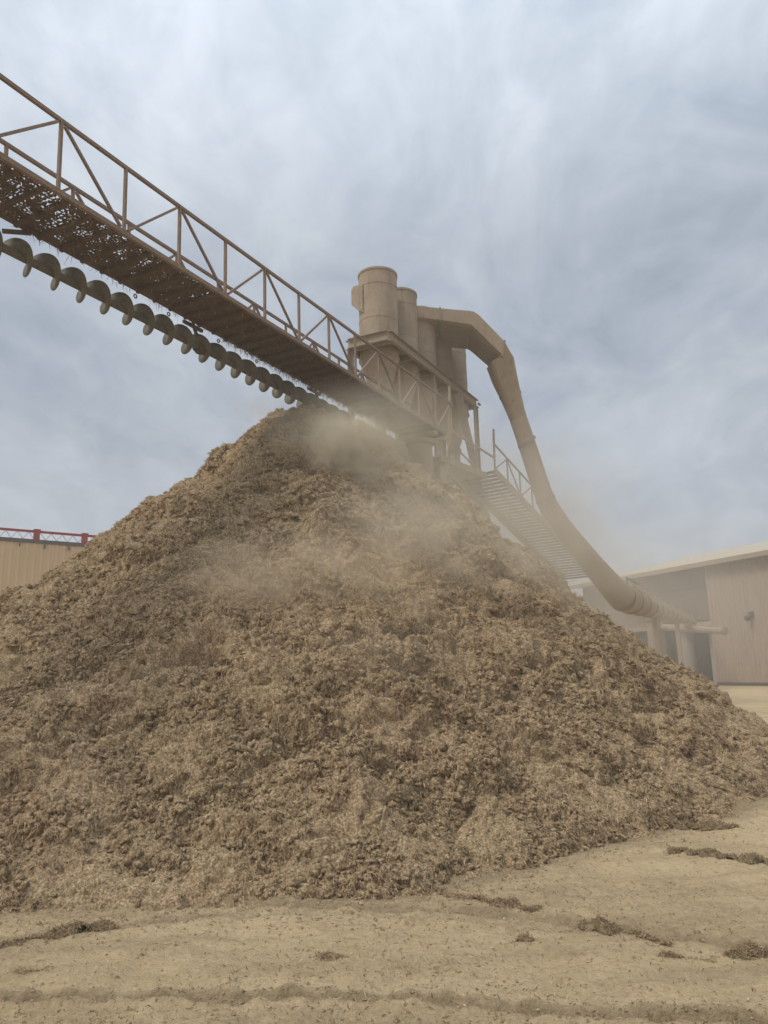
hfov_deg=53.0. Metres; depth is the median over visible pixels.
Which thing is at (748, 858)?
fibre clump
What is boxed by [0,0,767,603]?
sky
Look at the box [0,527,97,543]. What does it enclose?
lattice truss
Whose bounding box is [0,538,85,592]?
tan warehouse
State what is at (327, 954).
fibre clump
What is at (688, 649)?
grey tank
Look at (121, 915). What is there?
soil crumbs
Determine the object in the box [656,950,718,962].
fibre clump
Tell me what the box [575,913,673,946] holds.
fibre windrow
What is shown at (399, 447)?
collecting trough
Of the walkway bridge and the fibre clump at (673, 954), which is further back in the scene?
the walkway bridge
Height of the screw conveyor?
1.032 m
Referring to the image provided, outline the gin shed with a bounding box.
[569,541,767,685]
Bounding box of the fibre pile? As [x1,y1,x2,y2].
[0,404,767,911]
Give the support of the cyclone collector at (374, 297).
on the support frame
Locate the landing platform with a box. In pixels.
[433,386,495,515]
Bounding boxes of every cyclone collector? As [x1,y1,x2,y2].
[351,266,399,430]
[389,287,419,443]
[410,306,437,420]
[429,339,454,454]
[444,347,469,460]
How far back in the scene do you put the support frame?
27.01 m
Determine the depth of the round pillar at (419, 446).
22.41 m
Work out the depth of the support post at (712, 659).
58.11 m
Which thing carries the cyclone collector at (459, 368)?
on the support frame
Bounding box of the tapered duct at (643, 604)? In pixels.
[613,577,696,663]
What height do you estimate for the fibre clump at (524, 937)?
0.078 m
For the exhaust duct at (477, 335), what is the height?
10.787 m
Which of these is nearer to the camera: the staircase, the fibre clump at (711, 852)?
the fibre clump at (711, 852)
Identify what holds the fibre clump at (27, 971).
on the ground
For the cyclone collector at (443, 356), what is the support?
on the support frame
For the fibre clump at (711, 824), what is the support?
on the ground
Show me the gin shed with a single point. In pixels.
(728, 588)
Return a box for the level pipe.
[660,623,727,634]
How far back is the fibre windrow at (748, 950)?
4.25 m
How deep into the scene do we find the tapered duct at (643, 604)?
37.28 m
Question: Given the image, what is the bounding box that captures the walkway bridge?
[0,73,452,441]
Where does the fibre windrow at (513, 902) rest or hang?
on the ground
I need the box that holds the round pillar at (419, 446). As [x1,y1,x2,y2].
[398,430,436,479]
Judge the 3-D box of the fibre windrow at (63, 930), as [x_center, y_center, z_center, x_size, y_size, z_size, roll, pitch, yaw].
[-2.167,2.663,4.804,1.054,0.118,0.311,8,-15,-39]
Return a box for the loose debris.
[0,802,767,1023]
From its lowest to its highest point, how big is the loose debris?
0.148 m
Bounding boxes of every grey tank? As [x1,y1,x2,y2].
[680,631,697,672]
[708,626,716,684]
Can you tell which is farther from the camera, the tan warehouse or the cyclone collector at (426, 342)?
the tan warehouse
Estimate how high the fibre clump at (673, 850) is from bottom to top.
0.098 m
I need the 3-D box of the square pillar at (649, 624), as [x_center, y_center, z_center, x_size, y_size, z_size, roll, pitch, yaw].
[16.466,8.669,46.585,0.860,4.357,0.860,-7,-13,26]
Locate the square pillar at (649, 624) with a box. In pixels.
[644,619,662,656]
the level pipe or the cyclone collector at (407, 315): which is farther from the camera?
the level pipe
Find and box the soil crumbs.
[0,798,767,1023]
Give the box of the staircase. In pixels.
[458,434,587,579]
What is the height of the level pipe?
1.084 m
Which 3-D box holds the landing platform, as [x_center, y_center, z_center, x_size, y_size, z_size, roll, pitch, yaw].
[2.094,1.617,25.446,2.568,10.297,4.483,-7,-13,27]
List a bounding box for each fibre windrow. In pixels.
[0,918,119,947]
[417,884,543,912]
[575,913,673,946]
[721,938,767,960]
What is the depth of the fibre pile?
8.33 m
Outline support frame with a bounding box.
[345,329,490,520]
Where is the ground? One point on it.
(90, 978)
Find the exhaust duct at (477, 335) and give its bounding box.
[417,306,634,608]
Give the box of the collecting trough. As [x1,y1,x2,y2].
[351,419,474,494]
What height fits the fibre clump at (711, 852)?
0.111 m
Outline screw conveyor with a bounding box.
[0,228,352,424]
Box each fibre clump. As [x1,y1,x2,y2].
[6,965,52,974]
[309,949,347,961]
[511,930,539,941]
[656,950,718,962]
[666,845,700,855]
[674,818,743,830]
[699,847,738,859]
[738,851,767,865]
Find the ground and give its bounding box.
[0,686,767,1023]

